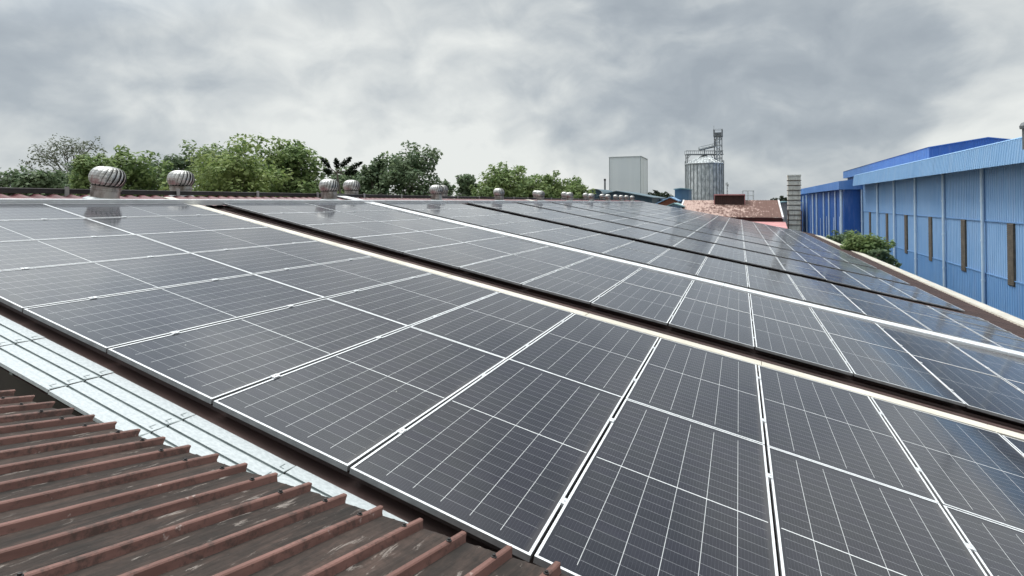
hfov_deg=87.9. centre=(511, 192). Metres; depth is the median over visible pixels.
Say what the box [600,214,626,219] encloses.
solar panel
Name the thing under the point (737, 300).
solar panel
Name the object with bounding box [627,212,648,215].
solar panel
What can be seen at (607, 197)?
turbine ventilator
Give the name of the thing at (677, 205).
teal shed
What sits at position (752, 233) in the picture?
solar panel
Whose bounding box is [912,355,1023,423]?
solar panel
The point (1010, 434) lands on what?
cable duct
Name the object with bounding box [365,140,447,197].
broadleaf tree
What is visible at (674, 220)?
solar panel
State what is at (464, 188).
broadleaf tree
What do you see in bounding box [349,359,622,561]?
solar panel
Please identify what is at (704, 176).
grain silo
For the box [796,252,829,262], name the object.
solar panel
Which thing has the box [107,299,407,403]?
solar panel
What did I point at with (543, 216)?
solar panel
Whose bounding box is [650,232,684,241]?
solar panel
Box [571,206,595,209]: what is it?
solar panel
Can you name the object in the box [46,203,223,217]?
solar panel
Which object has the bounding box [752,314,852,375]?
solar panel
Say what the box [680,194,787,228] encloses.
rusty roofed building
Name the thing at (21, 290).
solar panel
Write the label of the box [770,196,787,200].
broadleaf tree
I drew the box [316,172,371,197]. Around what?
broadleaf tree
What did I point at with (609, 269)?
solar panel
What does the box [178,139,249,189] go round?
broadleaf tree
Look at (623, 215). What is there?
solar panel
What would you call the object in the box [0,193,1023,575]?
factory building
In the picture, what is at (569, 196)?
turbine ventilator
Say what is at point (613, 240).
solar panel
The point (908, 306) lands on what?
solar panel
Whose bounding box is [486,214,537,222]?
solar panel
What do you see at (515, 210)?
solar panel
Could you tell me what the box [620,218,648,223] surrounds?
solar panel
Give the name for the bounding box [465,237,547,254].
solar panel
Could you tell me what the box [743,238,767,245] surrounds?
solar panel
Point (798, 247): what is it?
solar panel
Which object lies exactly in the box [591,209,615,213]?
solar panel
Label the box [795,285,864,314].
solar panel
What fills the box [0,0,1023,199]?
sky
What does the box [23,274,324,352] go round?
solar panel
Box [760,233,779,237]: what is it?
solar panel
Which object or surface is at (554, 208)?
solar panel
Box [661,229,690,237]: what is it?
solar panel
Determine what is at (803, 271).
solar panel
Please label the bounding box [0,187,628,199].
ridge rail
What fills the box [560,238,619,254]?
solar panel
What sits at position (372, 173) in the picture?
broadleaf tree
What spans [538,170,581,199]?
broadleaf tree
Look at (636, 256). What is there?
solar panel
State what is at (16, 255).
solar panel
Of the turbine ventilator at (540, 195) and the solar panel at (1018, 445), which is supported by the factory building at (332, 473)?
the turbine ventilator at (540, 195)
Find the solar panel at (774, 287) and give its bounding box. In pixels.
[747,275,803,300]
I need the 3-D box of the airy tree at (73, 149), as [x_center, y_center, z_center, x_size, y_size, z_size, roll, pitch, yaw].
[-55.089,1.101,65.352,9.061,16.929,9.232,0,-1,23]
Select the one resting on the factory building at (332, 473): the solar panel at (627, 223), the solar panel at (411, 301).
the solar panel at (627, 223)
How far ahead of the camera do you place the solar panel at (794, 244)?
31.08 m
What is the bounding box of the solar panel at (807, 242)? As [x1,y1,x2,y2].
[797,240,817,245]
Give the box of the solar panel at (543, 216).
[520,213,563,219]
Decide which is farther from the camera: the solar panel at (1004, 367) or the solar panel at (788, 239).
the solar panel at (788, 239)
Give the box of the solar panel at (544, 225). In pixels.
[517,221,566,229]
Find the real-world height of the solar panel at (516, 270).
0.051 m
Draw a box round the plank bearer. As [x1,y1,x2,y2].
[140,417,188,436]
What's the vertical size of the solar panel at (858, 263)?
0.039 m
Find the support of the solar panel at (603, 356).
on the mounting rail
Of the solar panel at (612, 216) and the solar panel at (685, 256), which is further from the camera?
the solar panel at (612, 216)
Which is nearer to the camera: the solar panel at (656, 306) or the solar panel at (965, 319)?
the solar panel at (656, 306)
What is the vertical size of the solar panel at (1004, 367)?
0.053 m
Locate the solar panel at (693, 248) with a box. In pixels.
[673,242,711,254]
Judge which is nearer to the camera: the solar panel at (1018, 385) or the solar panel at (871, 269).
the solar panel at (1018, 385)
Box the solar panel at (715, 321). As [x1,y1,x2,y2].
[668,297,755,348]
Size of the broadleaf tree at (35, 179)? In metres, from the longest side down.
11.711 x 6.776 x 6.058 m
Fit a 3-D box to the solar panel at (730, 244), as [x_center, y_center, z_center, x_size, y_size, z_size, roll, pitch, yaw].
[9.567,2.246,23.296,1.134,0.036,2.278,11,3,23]
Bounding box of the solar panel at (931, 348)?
[877,324,1000,377]
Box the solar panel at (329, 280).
[254,257,430,298]
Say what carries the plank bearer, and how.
on the factory building at (332, 473)
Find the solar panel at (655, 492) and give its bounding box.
[533,399,777,575]
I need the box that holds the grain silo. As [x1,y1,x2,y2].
[684,141,723,199]
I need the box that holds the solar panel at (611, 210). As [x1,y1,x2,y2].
[601,209,622,212]
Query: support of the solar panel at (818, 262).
on the factory building at (332, 473)
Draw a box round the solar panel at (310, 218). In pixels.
[262,212,375,226]
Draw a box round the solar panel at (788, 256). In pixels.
[772,250,805,261]
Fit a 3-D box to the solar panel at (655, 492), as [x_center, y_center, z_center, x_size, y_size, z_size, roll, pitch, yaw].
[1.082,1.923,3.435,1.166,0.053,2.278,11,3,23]
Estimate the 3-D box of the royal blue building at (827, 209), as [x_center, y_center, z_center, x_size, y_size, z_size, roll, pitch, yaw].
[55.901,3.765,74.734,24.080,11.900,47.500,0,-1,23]
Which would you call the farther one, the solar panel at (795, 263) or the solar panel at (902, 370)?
the solar panel at (795, 263)
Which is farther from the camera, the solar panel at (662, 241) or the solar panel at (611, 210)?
the solar panel at (611, 210)
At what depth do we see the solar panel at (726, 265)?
15.46 m
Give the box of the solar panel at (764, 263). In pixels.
[745,256,784,270]
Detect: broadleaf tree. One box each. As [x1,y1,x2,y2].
[0,165,28,195]
[11,168,78,195]
[48,162,75,182]
[68,153,128,195]
[71,152,162,189]
[107,144,173,195]
[129,146,200,195]
[158,133,293,196]
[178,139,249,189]
[250,134,342,196]
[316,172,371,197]
[335,164,397,194]
[359,155,390,197]
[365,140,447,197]
[439,178,456,198]
[454,174,480,198]
[470,161,528,197]
[515,166,559,199]
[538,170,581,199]
[562,175,595,198]
[648,190,666,197]
[662,191,674,197]
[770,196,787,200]
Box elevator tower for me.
[713,129,722,161]
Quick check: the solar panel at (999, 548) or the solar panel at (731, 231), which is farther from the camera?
the solar panel at (731, 231)
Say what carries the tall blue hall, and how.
on the ground
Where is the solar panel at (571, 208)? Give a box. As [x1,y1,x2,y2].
[555,206,584,210]
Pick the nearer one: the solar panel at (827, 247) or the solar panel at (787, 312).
the solar panel at (787, 312)
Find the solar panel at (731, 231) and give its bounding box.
[723,229,742,234]
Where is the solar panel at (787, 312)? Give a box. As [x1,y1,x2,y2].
[750,294,824,331]
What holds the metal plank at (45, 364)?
on the factory building at (332, 473)
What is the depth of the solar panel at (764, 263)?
17.78 m
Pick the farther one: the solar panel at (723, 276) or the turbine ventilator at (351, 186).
the turbine ventilator at (351, 186)
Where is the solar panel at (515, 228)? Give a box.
[482,223,545,235]
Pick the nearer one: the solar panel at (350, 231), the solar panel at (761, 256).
the solar panel at (350, 231)
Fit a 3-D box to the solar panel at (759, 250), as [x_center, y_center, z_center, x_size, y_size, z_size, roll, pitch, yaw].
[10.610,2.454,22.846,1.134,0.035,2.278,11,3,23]
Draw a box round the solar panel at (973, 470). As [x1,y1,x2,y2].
[870,397,1023,531]
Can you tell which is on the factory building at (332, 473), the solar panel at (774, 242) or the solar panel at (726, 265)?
the solar panel at (774, 242)
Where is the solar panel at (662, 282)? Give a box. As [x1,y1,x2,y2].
[622,268,692,296]
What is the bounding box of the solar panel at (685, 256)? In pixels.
[661,249,706,264]
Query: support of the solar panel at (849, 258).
on the factory building at (332, 473)
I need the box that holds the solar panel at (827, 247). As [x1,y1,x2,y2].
[816,244,837,249]
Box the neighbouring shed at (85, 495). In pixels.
[0,389,567,575]
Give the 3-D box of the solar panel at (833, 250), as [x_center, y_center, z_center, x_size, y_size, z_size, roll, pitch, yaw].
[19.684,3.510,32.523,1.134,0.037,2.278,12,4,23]
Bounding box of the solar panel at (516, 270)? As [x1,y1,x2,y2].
[459,255,563,285]
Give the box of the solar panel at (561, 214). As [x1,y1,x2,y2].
[543,212,580,217]
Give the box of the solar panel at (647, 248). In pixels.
[621,241,668,254]
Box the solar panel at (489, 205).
[467,202,510,208]
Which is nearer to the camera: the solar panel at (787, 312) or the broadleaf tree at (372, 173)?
the solar panel at (787, 312)
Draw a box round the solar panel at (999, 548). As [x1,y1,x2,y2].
[942,505,1023,575]
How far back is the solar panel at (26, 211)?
7.69 m
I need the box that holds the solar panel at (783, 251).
[769,246,799,255]
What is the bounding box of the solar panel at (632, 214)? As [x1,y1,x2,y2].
[621,212,642,216]
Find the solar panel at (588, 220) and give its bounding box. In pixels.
[569,217,604,223]
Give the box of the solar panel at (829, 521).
[767,446,986,575]
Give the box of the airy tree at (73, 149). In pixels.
[10,133,107,178]
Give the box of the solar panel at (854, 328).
[810,307,907,352]
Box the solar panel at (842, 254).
[827,250,854,257]
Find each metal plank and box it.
[0,315,44,345]
[0,338,113,392]
[48,373,195,435]
[141,415,294,476]
[277,466,407,522]
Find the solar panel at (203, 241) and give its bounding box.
[136,227,314,252]
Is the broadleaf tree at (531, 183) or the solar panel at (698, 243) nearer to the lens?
the solar panel at (698, 243)
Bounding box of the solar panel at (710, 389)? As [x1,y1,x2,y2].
[626,338,765,444]
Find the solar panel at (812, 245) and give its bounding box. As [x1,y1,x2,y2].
[800,242,823,248]
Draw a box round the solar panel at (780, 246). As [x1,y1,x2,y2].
[767,242,793,250]
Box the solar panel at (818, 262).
[802,257,838,269]
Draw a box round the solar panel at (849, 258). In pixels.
[835,254,864,262]
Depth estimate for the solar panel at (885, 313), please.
11.88 m
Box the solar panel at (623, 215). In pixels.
[610,213,635,217]
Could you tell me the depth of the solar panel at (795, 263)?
19.66 m
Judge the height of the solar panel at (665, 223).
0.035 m
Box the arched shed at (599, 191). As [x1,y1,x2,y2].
[590,189,612,198]
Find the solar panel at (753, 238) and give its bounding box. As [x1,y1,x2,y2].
[743,235,765,241]
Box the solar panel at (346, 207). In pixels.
[306,203,392,211]
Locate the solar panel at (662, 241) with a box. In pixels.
[640,236,678,246]
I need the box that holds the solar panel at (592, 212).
[578,210,604,214]
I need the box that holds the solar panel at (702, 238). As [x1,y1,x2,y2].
[687,234,716,242]
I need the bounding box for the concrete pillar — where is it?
[787,175,801,231]
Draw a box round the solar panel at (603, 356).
[509,314,658,401]
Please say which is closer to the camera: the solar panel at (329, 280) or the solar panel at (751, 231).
the solar panel at (329, 280)
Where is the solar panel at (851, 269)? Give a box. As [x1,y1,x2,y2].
[831,263,873,276]
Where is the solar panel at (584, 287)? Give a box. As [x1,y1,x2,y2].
[522,268,620,303]
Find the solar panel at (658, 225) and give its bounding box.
[644,223,670,228]
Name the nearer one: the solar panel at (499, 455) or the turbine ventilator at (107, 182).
the solar panel at (499, 455)
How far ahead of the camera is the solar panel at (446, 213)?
16.39 m
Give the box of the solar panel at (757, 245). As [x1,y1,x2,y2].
[744,242,770,249]
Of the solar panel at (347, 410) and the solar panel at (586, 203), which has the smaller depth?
the solar panel at (347, 410)
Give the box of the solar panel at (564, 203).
[552,202,580,205]
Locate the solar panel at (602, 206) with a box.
[593,205,612,208]
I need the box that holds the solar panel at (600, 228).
[577,224,619,232]
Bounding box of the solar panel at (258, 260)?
[192,241,370,273]
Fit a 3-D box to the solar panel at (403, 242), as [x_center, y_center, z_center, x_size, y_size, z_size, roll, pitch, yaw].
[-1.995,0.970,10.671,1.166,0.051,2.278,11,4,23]
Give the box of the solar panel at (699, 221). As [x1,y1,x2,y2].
[690,219,707,223]
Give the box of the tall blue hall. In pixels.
[843,137,1009,179]
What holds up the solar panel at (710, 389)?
on the mounting rail
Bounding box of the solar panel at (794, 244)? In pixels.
[784,241,807,247]
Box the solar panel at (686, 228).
[674,225,697,231]
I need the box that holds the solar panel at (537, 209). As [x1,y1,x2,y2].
[516,207,556,212]
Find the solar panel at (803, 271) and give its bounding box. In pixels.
[780,263,825,279]
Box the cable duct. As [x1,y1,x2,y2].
[161,197,1023,440]
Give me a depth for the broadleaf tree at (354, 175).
61.14 m
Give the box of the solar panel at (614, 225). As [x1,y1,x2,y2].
[593,222,628,229]
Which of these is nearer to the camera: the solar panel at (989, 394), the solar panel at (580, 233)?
the solar panel at (989, 394)
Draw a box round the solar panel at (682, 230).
[668,227,694,233]
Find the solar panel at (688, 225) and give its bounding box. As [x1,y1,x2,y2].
[679,223,700,228]
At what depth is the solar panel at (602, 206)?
35.53 m
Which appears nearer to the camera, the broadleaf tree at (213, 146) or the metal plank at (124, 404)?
the metal plank at (124, 404)
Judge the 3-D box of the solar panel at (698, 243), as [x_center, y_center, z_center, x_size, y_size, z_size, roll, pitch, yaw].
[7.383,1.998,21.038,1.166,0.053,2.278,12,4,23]
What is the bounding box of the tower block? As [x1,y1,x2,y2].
[609,156,647,194]
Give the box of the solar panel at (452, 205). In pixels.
[428,202,478,208]
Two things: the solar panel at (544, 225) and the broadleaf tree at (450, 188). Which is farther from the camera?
the broadleaf tree at (450, 188)
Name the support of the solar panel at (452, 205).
on the mounting rail at (976, 324)
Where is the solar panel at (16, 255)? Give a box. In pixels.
[0,235,188,270]
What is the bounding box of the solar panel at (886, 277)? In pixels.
[863,270,909,284]
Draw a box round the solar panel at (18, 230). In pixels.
[0,218,134,241]
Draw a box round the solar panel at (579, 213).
[562,211,594,216]
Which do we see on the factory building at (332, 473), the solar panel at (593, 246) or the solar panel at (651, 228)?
the solar panel at (651, 228)
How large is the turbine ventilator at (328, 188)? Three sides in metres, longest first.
0.673 x 0.656 x 0.656 m
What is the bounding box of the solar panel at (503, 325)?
[410,292,573,359]
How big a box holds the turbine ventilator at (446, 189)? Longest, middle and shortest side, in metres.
0.673 x 0.656 x 0.656 m
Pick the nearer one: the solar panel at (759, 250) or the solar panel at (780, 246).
the solar panel at (759, 250)
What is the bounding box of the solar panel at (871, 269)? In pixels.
[852,264,891,275]
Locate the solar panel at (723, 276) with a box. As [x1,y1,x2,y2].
[697,265,748,287]
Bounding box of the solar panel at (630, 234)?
[608,230,648,239]
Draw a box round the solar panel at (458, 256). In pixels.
[403,243,511,268]
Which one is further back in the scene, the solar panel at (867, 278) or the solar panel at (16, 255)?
the solar panel at (867, 278)
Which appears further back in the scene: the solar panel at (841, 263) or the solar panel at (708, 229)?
the solar panel at (708, 229)
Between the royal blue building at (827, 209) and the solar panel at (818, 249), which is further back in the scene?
the royal blue building at (827, 209)
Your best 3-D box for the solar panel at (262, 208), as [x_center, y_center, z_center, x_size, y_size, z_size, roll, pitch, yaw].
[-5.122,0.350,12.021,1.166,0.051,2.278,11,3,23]
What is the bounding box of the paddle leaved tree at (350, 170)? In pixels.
[320,157,362,193]
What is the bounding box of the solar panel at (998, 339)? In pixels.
[959,323,1023,352]
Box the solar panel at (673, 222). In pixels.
[659,220,680,224]
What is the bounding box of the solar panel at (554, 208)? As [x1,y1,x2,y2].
[540,206,573,211]
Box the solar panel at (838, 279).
[818,271,869,289]
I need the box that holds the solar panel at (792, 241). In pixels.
[782,239,802,244]
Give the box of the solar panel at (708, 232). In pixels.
[696,229,720,235]
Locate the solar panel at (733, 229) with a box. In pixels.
[724,227,742,232]
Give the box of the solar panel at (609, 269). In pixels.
[566,257,640,281]
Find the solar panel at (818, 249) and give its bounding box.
[805,245,830,252]
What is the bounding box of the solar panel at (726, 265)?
[703,257,746,273]
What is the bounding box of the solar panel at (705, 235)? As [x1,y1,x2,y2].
[693,232,718,238]
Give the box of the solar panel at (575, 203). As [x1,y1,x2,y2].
[565,202,588,205]
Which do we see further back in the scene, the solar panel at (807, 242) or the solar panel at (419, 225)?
the solar panel at (807, 242)
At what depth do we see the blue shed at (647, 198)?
115.87 m
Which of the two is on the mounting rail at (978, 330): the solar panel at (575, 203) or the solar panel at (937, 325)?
the solar panel at (937, 325)
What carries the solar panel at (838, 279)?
on the factory building at (332, 473)
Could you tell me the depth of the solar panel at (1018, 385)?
7.69 m
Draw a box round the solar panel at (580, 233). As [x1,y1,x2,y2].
[549,227,598,237]
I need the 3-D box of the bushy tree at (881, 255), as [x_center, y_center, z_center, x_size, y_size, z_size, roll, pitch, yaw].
[22.908,6.224,32.776,1.598,5.634,1.715,0,-1,-3]
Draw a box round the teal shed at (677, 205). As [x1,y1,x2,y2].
[667,203,684,207]
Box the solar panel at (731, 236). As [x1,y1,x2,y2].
[720,233,742,240]
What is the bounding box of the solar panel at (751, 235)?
[743,233,763,238]
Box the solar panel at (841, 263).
[824,258,859,268]
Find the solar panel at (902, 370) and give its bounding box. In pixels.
[827,333,965,406]
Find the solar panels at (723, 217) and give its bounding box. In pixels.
[641,202,802,232]
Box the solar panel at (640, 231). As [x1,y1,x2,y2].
[621,227,657,235]
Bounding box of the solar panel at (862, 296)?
[832,284,898,308]
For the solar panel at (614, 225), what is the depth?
22.34 m
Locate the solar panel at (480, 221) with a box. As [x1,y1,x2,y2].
[447,216,512,226]
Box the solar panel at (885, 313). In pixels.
[847,297,930,330]
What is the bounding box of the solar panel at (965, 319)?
[928,306,1017,336]
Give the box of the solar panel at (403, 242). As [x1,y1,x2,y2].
[352,232,462,253]
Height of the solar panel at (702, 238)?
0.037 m
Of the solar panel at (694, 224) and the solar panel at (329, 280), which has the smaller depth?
the solar panel at (329, 280)
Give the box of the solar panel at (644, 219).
[630,217,656,222]
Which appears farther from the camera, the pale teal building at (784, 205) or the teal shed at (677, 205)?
the pale teal building at (784, 205)
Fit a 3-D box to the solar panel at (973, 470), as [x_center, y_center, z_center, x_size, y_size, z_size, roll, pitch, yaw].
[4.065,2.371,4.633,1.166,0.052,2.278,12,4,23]
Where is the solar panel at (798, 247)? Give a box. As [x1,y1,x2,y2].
[787,244,812,251]
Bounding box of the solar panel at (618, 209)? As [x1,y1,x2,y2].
[612,208,633,211]
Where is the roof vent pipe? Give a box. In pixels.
[1019,122,1023,149]
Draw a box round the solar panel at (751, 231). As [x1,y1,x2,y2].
[742,229,759,233]
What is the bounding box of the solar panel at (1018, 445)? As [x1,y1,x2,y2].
[1001,435,1023,453]
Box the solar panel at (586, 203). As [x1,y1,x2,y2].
[576,202,597,205]
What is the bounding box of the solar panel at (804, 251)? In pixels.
[791,247,820,256]
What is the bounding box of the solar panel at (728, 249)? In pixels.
[713,244,744,254]
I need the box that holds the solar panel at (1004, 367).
[949,342,1023,382]
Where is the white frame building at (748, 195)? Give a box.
[742,190,753,199]
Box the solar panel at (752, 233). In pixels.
[743,231,761,235]
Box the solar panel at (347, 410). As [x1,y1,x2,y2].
[213,327,505,471]
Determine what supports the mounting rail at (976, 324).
attached to the factory building at (332, 473)
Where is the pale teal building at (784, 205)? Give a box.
[777,201,801,227]
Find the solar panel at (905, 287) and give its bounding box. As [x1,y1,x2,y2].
[880,279,935,296]
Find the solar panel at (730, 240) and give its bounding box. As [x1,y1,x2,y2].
[718,237,743,244]
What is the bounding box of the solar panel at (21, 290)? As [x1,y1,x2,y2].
[0,253,251,311]
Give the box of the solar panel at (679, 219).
[670,217,688,221]
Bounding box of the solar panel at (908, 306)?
[879,295,956,322]
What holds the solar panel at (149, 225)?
on the mounting rail
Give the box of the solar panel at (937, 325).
[901,310,1001,347]
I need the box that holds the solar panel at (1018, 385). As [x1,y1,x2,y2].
[1003,378,1023,392]
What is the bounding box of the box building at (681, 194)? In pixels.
[674,188,691,203]
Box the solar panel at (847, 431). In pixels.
[758,365,938,502]
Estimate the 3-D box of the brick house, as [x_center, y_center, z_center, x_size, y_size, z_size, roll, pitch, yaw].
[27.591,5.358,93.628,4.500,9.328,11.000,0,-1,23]
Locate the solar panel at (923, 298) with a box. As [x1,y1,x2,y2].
[896,288,964,311]
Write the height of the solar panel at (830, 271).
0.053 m
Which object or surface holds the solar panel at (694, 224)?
on the factory building at (332, 473)
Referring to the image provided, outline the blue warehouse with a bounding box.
[853,137,1023,319]
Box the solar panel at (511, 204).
[492,202,531,206]
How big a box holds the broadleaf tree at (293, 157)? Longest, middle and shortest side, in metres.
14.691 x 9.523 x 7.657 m
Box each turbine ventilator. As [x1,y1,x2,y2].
[82,166,126,198]
[167,170,194,196]
[319,179,338,199]
[343,180,359,197]
[429,185,443,199]
[441,185,448,198]
[493,188,504,200]
[532,190,538,199]
[536,191,544,200]
[565,192,573,200]
[588,193,594,200]
[605,194,610,200]
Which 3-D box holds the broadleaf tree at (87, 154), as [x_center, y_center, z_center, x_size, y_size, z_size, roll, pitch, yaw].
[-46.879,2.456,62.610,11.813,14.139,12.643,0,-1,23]
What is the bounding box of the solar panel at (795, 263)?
[776,257,814,269]
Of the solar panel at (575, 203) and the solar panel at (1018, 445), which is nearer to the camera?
the solar panel at (1018, 445)
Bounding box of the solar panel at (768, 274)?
[746,265,793,284]
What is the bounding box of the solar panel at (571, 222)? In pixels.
[548,218,591,226]
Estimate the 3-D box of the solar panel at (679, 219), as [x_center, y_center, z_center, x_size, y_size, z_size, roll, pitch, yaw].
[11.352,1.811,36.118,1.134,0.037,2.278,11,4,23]
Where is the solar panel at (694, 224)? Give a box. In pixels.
[684,222,703,226]
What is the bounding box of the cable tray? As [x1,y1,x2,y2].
[337,196,1023,358]
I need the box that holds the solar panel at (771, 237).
[762,235,781,239]
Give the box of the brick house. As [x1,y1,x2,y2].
[655,197,681,205]
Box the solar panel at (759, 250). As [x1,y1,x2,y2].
[744,245,774,255]
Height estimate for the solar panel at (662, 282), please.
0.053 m
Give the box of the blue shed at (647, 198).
[596,191,665,203]
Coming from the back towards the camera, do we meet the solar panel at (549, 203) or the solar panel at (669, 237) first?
the solar panel at (549, 203)
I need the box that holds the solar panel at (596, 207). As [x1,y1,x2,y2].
[586,205,606,208]
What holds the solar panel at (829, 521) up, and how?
on the mounting rail
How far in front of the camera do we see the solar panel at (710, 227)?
32.94 m
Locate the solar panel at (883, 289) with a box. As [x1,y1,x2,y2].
[855,279,915,300]
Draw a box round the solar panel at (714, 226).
[706,224,723,228]
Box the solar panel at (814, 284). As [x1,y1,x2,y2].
[788,274,844,295]
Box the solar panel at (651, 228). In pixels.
[634,224,665,231]
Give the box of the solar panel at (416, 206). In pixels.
[382,203,449,210]
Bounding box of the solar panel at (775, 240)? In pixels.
[763,237,785,243]
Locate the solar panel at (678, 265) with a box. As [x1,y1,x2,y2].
[648,255,701,275]
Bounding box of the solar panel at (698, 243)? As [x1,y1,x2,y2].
[681,238,713,247]
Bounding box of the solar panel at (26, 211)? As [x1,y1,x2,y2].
[0,204,83,220]
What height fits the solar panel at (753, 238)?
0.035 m
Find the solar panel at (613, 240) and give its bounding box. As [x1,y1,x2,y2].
[585,234,633,246]
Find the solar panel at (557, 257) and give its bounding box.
[514,246,592,267]
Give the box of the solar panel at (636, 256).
[602,247,659,264]
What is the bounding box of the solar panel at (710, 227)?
[703,225,722,230]
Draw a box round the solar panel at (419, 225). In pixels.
[380,219,464,231]
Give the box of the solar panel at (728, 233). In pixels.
[721,231,742,236]
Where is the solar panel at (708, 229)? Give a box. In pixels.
[700,227,721,232]
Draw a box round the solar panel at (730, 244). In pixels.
[715,239,743,248]
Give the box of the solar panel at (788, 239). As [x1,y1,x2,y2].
[778,236,798,241]
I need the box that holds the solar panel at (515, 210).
[493,207,539,213]
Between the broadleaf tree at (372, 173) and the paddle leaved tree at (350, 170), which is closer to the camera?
the paddle leaved tree at (350, 170)
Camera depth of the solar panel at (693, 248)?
18.70 m
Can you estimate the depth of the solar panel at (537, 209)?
23.70 m
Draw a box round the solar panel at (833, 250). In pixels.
[820,246,846,253]
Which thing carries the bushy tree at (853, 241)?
on the ground
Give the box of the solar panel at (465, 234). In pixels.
[420,227,505,242]
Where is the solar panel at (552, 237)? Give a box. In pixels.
[520,230,581,244]
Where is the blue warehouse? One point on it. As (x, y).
(953, 221)
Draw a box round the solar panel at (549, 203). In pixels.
[535,202,564,205]
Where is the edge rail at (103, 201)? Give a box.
[0,199,644,204]
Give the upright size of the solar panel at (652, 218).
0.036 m
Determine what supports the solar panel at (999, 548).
on the mounting rail
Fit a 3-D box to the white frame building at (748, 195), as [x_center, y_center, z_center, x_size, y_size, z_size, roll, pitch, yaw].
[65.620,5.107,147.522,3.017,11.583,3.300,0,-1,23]
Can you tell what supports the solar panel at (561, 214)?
on the factory building at (332, 473)
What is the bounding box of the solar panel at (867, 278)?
[843,271,893,287]
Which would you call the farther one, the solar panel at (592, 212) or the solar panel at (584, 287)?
the solar panel at (592, 212)
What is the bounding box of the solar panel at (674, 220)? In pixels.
[664,218,684,222]
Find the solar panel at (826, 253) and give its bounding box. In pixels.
[810,249,837,256]
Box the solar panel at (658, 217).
[646,215,666,219]
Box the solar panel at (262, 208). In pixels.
[223,203,337,214]
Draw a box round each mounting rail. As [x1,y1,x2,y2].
[700,268,1022,340]
[705,259,988,321]
[927,313,1011,332]
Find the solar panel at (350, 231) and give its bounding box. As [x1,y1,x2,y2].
[305,221,418,239]
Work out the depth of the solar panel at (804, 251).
26.39 m
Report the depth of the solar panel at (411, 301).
6.65 m
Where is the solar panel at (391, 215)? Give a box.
[344,210,429,221]
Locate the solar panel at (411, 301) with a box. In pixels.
[326,273,497,326]
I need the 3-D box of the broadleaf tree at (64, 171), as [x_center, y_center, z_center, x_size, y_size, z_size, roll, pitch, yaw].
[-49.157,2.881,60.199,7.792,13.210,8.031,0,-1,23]
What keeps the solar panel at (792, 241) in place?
on the factory building at (332, 473)
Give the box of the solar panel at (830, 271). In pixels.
[811,264,853,278]
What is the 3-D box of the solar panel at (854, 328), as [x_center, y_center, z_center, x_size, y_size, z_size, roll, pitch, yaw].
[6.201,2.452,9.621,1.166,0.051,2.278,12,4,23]
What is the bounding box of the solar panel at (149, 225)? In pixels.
[87,215,265,234]
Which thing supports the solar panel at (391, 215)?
on the mounting rail
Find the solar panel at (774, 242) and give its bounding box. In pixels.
[765,240,789,246]
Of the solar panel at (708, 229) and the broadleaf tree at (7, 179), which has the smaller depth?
the solar panel at (708, 229)
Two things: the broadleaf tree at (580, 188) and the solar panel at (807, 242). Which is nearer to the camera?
the solar panel at (807, 242)
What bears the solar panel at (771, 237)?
on the factory building at (332, 473)
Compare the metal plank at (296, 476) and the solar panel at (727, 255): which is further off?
the solar panel at (727, 255)
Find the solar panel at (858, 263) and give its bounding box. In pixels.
[842,258,876,268]
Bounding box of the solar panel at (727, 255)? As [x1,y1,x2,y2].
[709,248,745,262]
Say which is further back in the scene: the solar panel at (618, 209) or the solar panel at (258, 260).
the solar panel at (618, 209)
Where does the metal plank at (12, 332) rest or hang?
on the factory building at (332, 473)
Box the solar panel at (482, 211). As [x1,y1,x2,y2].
[455,208,506,215]
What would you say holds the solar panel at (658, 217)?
on the factory building at (332, 473)
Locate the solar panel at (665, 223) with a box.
[652,221,676,226]
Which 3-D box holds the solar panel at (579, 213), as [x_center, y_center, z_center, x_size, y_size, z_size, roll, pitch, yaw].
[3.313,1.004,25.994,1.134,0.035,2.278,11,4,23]
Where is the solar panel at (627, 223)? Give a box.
[609,220,641,226]
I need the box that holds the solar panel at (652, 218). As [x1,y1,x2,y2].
[640,216,662,220]
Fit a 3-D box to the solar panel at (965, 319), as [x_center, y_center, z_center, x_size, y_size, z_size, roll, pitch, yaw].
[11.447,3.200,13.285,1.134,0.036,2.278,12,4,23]
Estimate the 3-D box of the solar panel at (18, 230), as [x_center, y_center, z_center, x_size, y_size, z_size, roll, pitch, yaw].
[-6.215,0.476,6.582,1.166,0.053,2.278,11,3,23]
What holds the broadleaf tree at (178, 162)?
on the ground
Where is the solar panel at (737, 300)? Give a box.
[684,280,751,313]
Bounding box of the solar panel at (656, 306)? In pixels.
[591,282,682,324]
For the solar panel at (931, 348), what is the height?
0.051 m
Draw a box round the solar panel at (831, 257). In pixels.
[815,252,847,262]
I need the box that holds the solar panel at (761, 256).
[745,250,779,262]
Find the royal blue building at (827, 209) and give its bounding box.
[800,179,862,237]
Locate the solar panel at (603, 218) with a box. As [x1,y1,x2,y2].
[585,215,618,221]
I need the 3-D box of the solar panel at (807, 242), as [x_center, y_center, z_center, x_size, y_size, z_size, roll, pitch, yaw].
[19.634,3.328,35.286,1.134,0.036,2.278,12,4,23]
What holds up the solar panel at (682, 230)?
on the factory building at (332, 473)
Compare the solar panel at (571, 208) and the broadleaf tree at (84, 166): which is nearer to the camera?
the solar panel at (571, 208)
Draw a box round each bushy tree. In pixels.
[825,230,849,244]
[840,229,895,261]
[867,249,901,267]
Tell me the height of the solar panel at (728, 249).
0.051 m
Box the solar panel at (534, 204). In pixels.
[517,202,549,206]
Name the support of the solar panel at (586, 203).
on the factory building at (332, 473)
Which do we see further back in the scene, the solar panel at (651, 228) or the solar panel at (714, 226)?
the solar panel at (714, 226)
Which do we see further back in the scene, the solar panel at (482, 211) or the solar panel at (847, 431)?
the solar panel at (482, 211)
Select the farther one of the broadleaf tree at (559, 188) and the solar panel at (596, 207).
the broadleaf tree at (559, 188)
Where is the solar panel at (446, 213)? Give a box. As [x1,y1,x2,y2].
[414,209,480,218]

